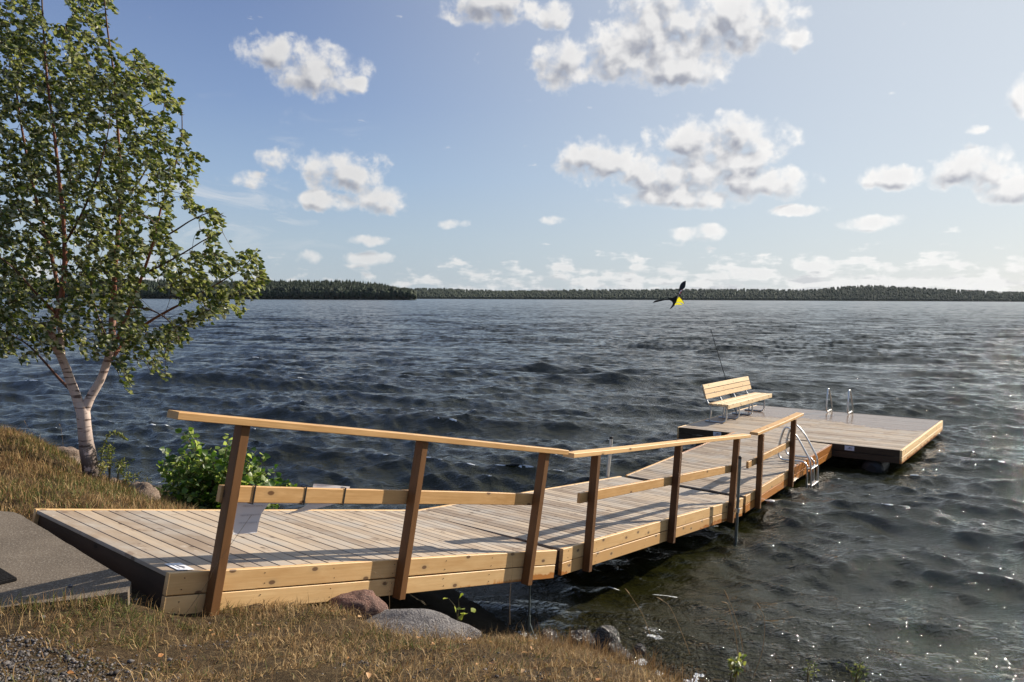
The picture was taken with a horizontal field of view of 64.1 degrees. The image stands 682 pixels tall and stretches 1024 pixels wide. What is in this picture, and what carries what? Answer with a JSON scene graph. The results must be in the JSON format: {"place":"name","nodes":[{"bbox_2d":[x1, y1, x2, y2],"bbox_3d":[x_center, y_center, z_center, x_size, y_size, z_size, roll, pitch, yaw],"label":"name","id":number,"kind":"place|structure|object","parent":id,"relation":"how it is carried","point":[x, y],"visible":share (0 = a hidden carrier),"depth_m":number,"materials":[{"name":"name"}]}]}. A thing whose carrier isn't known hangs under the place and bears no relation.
{"place":"outdoors","nodes":[
{"label":"outdoors","id":0,"kind":"place"},
{"bbox_2d":[0,568,16,584],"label":"door mat","id":1,"kind":"object","parent":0,"point":[6,577],"depth_m":5.18,"materials":[{"name":"black rubber"}]},
{"bbox_2d":[0,511,131,609],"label":"concrete path","id":2,"kind":"structure","parent":0,"point":[35,559],"depth_m":5.41,"materials":[{"name":"grey concrete"}]},
{"bbox_2d":[20,297,414,299],"bbox_3d":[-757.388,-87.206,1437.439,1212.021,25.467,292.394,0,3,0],"label":"island","id":3,"kind":"structure","parent":0,"point":[288,298],"depth_m":1302.24,"materials":[{"name":"green plant"}]},
{"bbox_2d":[0,277,416,298],"bbox_3d":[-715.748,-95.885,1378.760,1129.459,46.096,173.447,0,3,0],"label":"island forest","id":4,"kind":"object","parent":3,"relation":"on","point":[323,289],"visible":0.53,"depth_m":1302.19,"materials":[{"name":"green plant"}]},
{"bbox_2d":[0,599,664,681],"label":"gravel","id":5,"kind":"structure","parent":0,"point":[10,664],"depth_m":3.80,"materials":[{"name":"gravel"}]},
{"bbox_2d":[0,435,682,681],"bbox_3d":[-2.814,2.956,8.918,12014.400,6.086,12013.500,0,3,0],"label":"ground","id":6,"kind":"structure","parent":0,"point":[480,618],"depth_m":4.54,"materials":[{"name":"brown plant"}]},
{"bbox_2d":[0,585,118,614],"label":"grass","id":7,"kind":"structure","parent":6,"relation":"on","point":[58,602],"depth_m":4.81,"materials":[{"name":"brown plant"}]},
{"bbox_2d":[58,446,79,455],"bbox_3d":[-6.108,1.578,11.023,0.710,0.343,0.451,2,3,29],"label":"boulder","id":8,"kind":"object","parent":6,"relation":"on","point":[73,451],"visible":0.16,"depth_m":10.88,"materials":[{"name":"grey stone"}]},
{"bbox_2d":[69,456,80,464],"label":"boulder","id":9,"kind":"object","parent":6,"relation":"on","point":[78,458],"visible":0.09,"depth_m":10.67,"materials":[{"name":"grey stone"}]},
{"bbox_2d":[0,424,202,520],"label":"grass","id":10,"kind":"structure","parent":6,"relation":"on","point":[123,494],"depth_m":8.75,"materials":[{"name":"brown plant"}]},
{"bbox_2d":[96,460,110,478],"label":"weed","id":11,"kind":"object","parent":6,"relation":"on","point":[103,466],"visible":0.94,"depth_m":9.80,"materials":[{"name":"green plant"}]},
{"bbox_2d":[97,442,115,479],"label":"weed","id":12,"kind":"object","parent":6,"relation":"on","point":[109,449],"visible":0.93,"depth_m":9.96,"materials":[{"name":"green plant"}]},
{"bbox_2d":[98,430,128,461],"bbox_3d":[-4.842,1.379,9.935,0.392,0.618,0.085,0,3,0],"label":"weed","id":13,"kind":"object","parent":6,"relation":"on","point":[116,433],"visible":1,"depth_m":9.93,"materials":[{"name":"green plant"}]},
{"bbox_2d":[114,458,133,482],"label":"weed","id":14,"kind":"object","parent":6,"relation":"on","point":[120,469],"visible":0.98,"depth_m":10.01,"materials":[{"name":"green plant"}]},
{"bbox_2d":[122,471,142,483],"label":"weed","id":15,"kind":"object","parent":6,"relation":"on","point":[130,479],"visible":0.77,"depth_m":10.07,"materials":[{"name":"green plant"}]},
{"bbox_2d":[0,0,270,479],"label":"birch tree","id":16,"kind":"object","parent":6,"relation":"on","point":[31,165],"visible":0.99,"depth_m":9.31,"materials":[{"name":"green plant"}]},
{"bbox_2d":[127,482,160,500],"bbox_3d":[-4.293,1.835,9.453,0.388,0.416,0.374,1,3,15],"label":"boulder","id":17,"kind":"object","parent":6,"relation":"on","point":[148,487],"visible":0.3,"depth_m":9.41,"materials":[{"name":"grey stone"}]},
{"bbox_2d":[176,516,250,627],"bbox_3d":[-1.820,1.410,4.981,0.477,0.712,0.003,0,3,0],"label":"dry stalk","id":18,"kind":"object","parent":6,"relation":"on","point":[210,576],"visible":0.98,"depth_m":4.98,"materials":[{"name":"plant"}]},
{"bbox_2d":[156,427,296,508],"bbox_3d":[-3.701,1.729,10.417,2.118,1.319,1.310,0,3,0],"label":"alder bush","id":19,"kind":"object","parent":6,"relation":"on","point":[199,476],"visible":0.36,"depth_m":10.12,"materials":[{"name":"green plant"}]},
{"bbox_2d":[32,410,568,637],"bbox_3d":[-1.747,1.782,7.478,2.388,2.140,4.424,4,-7,40],"label":"jetty section","id":20,"kind":"object","parent":6,"relation":"on","point":[313,555],"visible":0.95,"depth_m":6.63,"materials":[{"name":"brown wood"}]},
{"bbox_2d":[165,563,194,570],"bbox_3d":[-2.226,1.509,5.475,0.190,0.005,0.115,4,-6,40],"label":"maker plate","id":21,"kind":"object","parent":20,"relation":"on","point":[178,566],"visible":1,"depth_m":5.47,"materials":[{"name":"white metal"}]},
{"bbox_2d":[233,484,268,534],"bbox_3d":[-1.841,1.185,5.750,0.124,0.363,0.296,4,-7,40],"label":"paper notice","id":22,"kind":"object","parent":20,"relation":"attached to","point":[246,511],"visible":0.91,"depth_m":5.78,"materials":[{"name":"white paper"}]},
{"bbox_2d":[269,485,306,504],"bbox_3d":[-1.664,1.135,6.024,0.214,0.167,0.323,4,-7,40],"label":"paper notice","id":23,"kind":"object","parent":20,"relation":"attached to","point":[295,503],"visible":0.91,"depth_m":6.02,"materials":[{"name":"white paper"}]},
{"bbox_2d":[282,484,349,514],"bbox_3d":[-1.489,1.176,6.180,0.621,0.214,0.066,-2,4,-40],"label":"paper notice","id":24,"kind":"object","parent":20,"relation":"attached to","point":[309,506],"visible":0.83,"depth_m":6.20,"materials":[{"name":"white paper"}]},
{"bbox_2d":[28,595,650,681],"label":"fallen leaves","id":25,"kind":"object","parent":6,"relation":"on","point":[250,634],"visible":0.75,"depth_m":4.01,"materials":[{"name":"brown plant"}]},
{"bbox_2d":[327,589,387,619],"bbox_3d":[-1.165,2.036,6.112,0.478,0.334,0.313,0,3,0],"label":"boulder","id":26,"kind":"object","parent":6,"relation":"on","point":[370,600],"visible":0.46,"depth_m":6.02,"materials":[{"name":"pink stone"}]},
{"bbox_2d":[362,608,480,642],"bbox_3d":[-0.799,2.171,5.915,1.165,0.416,0.562,0,3,-7],"label":"boulder","id":27,"kind":"object","parent":6,"relation":"on","point":[439,620],"visible":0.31,"depth_m":5.90,"materials":[{"name":"grey stone"}]},
{"bbox_2d":[443,593,475,620],"bbox_3d":[-0.401,2.024,6.199,0.252,0.231,0.120,0,3,0],"label":"seedling","id":28,"kind":"object","parent":6,"relation":"on","point":[460,617],"visible":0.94,"depth_m":6.21,"materials":[{"name":"green plant"}]},
{"bbox_2d":[538,628,556,641],"bbox_3d":[0.341,2.802,7.747,0.179,0.148,0.204,3,4,44],"label":"shore rock","id":29,"kind":"object","parent":6,"relation":"on","point":[552,633],"visible":0.54,"depth_m":7.72,"materials":[{"name":"stone"}]},
{"bbox_2d":[568,629,595,647],"bbox_3d":[0.690,2.951,8.068,0.275,0.188,0.226,0,3,0],"label":"shore rock","id":30,"kind":"object","parent":6,"relation":"on","point":[582,632],"visible":0.52,"depth_m":8.03,"materials":[{"name":"stone"}]},
{"bbox_2d":[589,625,622,656],"bbox_3d":[0.961,3.134,8.428,0.358,0.441,0.305,0,3,0],"label":"shore rock","id":31,"kind":"object","parent":6,"relation":"on","point":[608,632],"visible":0.53,"depth_m":8.33,"materials":[{"name":"stone"}]},
{"bbox_2d":[503,618,712,681],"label":"grass","id":32,"kind":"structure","parent":6,"relation":"on","point":[653,668],"depth_m":5.03,"materials":[{"name":"brown plant"}]},
{"bbox_2d":[615,649,632,664],"bbox_3d":[1.031,2.949,7.566,0.193,0.160,0.222,-1,3,-23],"label":"shore rock","id":33,"kind":"object","parent":6,"relation":"on","point":[624,656],"visible":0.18,"depth_m":7.51,"materials":[{"name":"stone"}]},
{"bbox_2d":[657,597,689,653],"bbox_3d":[0.986,1.740,4.998,0.212,0.359,0.007,0,3,0],"label":"dry stalk","id":34,"kind":"object","parent":6,"relation":"on","point":[677,622],"visible":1,"depth_m":5.00,"materials":[{"name":"plant"}]},
{"bbox_2d":[723,602,739,672],"bbox_3d":[1.269,1.724,4.747,0.119,0.432,0.007,0,3,0],"label":"dry stalk","id":35,"kind":"object","parent":6,"relation":"on","point":[733,626],"visible":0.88,"depth_m":4.74,"materials":[{"name":"plant"}]},
{"bbox_2d":[724,590,744,669],"bbox_3d":[1.276,1.662,4.694,0.134,0.485,0.007,0,3,0],"label":"dry stalk","id":36,"kind":"object","parent":6,"relation":"on","point":[737,624],"visible":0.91,"depth_m":4.69,"materials":[{"name":"plant"}]},
{"bbox_2d":[727,652,746,681],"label":"weed","id":37,"kind":"object","parent":6,"relation":"on","point":[734,666],"visible":1,"depth_m":4.39,"materials":[{"name":"green plant"}]},
{"bbox_2d":[752,603,764,679],"bbox_3d":[1.386,1.685,4.595,0.065,0.446,0.007,0,3,0],"label":"dry stalk","id":38,"kind":"object","parent":6,"relation":"on","point":[763,641],"visible":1,"depth_m":4.59,"materials":[{"name":"plant"}]},
{"bbox_2d":[803,660,819,681],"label":"weed","id":39,"kind":"object","parent":6,"relation":"on","point":[811,665],"visible":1,"depth_m":4.29,"materials":[{"name":"green plant"}]},
{"bbox_2d":[838,661,868,681],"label":"weed","id":40,"kind":"object","parent":6,"relation":"on","point":[856,671],"visible":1,"depth_m":4.25,"materials":[{"name":"green plant"}]},
{"bbox_2d":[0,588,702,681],"bbox_3d":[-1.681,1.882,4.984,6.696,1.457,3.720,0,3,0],"label":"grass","id":41,"kind":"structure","parent":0,"point":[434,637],"depth_m":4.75,"materials":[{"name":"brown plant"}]},
{"bbox_2d":[0,298,1023,681],"bbox_3d":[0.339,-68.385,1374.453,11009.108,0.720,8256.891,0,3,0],"label":"water","id":42,"kind":"structure","parent":0,"point":[910,568],"depth_m":23.50,"materials":[{"name":"blue liquid"}]},
{"bbox_2d":[418,434,750,574],"bbox_3d":[1.274,1.947,11.599,2.356,1.350,5.521,4,-1,36],"label":"jetty section","id":43,"kind":"object","parent":42,"relation":"on","point":[587,525],"visible":0.86,"depth_m":10.59,"materials":[{"name":"brown wood"}]},
{"bbox_2d":[606,436,612,477],"bbox_3d":[1.626,2.823,14.306,0.366,2.297,0.066,-2,4,-42],"label":"mooring pole","id":44,"kind":"object","parent":42,"relation":"in","point":[609,458],"visible":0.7,"depth_m":14.31,"materials":[{"name":"metal"}]},
{"bbox_2d":[632,643,645,655],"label":"shore rock","id":45,"kind":"object","parent":42,"relation":"in","point":[639,647],"visible":0.86,"depth_m":8.13,"materials":[{"name":"stone"}]},
{"bbox_2d":[625,412,831,512],"bbox_3d":[4.650,2.014,16.560,2.356,1.349,5.555,4,6,35],"label":"jetty section","id":46,"kind":"object","parent":42,"relation":"on","point":[767,472],"visible":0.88,"depth_m":15.56,"materials":[{"name":"brown wood"}]},
{"bbox_2d":[777,424,818,487],"bbox_3d":[5.783,2.613,16.546,0.718,1.806,0.536,4,6,35],"label":"bathing ladder","id":47,"kind":"object","parent":46,"relation":"attached to","point":[812,479],"visible":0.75,"depth_m":16.47,"materials":[{"name":"metal"}]},
{"bbox_2d":[734,456,741,545],"bbox_3d":[3.439,2.718,12.565,0.147,1.966,0.318,0,3,0],"label":"mooring pole","id":48,"kind":"object","parent":42,"relation":"in","point":[737,509],"visible":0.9,"depth_m":12.40,"materials":[{"name":"metal"}]},
{"bbox_2d":[677,405,942,472],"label":"bathing platform","id":49,"kind":"structure","parent":42,"relation":"in","point":[880,443],"depth_m":20.29,"materials":[{"name":"brown wood"}]},
{"bbox_2d":[713,432,720,435],"bbox_3d":[4.969,2.255,19.820,0.200,0.100,0.006,3,3,35],"label":"maker plate","id":50,"kind":"object","parent":49,"relation":"attached to","point":[716,433],"visible":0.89,"depth_m":19.82,"materials":[{"name":"white metal"}]},
{"bbox_2d":[710,329,735,412],"bbox_3d":[6.005,0.860,23.227,0.840,2.388,0.029,0,3,-11],"label":"kite rod","id":51,"kind":"object","parent":49,"relation":"on","point":[721,365],"visible":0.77,"depth_m":23.19,"materials":[{"name":"black plastic"}]},
{"bbox_2d":[653,281,686,308],"bbox_3d":[4.997,-1.051,23.756,0.542,1.413,1.879,-3,4,-44],"label":"bird kite","id":52,"kind":"object","parent":51,"relation":"attached to","point":[674,300],"visible":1,"depth_m":23.77},
{"bbox_2d":[701,376,771,422],"bbox_3d":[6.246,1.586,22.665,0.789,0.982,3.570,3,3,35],"label":"bench","id":53,"kind":"object","parent":49,"relation":"on","point":[737,402],"visible":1,"depth_m":22.37,"materials":[{"name":"brown wood"}]},
{"bbox_2d":[826,388,853,413],"bbox_3d":[9.490,2.268,23.700,0.636,1.806,0.718,3,3,35],"label":"bathing ladder","id":54,"kind":"object","parent":49,"relation":"attached to","point":[849,393],"visible":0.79,"depth_m":23.59,"materials":[{"name":"metal"}]},
{"bbox_2d":[845,446,853,450],"bbox_3d":[7.452,2.368,18.069,0.200,0.100,0.005,3,3,35],"label":"maker plate","id":55,"kind":"object","parent":49,"relation":"attached to","point":[850,448],"visible":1,"depth_m":18.06,"materials":[{"name":"white metal"}]},
{"bbox_2d":[0,0,1023,294],"label":"sky","id":56,"kind":"structure","parent":0,"point":[506,145],"materials":[{"name":"blue"}]},
{"bbox_2d":[417,289,1023,301],"bbox_3d":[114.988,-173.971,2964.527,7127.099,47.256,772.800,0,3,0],"label":"shore","id":57,"kind":"structure","parent":0,"point":[746,299],"depth_m":2600.11,"materials":[{"name":"green plant"}]},
{"bbox_2d":[399,284,1023,300],"bbox_3d":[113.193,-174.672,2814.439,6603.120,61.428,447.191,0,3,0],"label":"forest","id":58,"kind":"object","parent":57,"relation":"on","point":[921,294],"visible":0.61,"depth_m":2690.05,"materials":[{"name":"green plant"}]}
]}

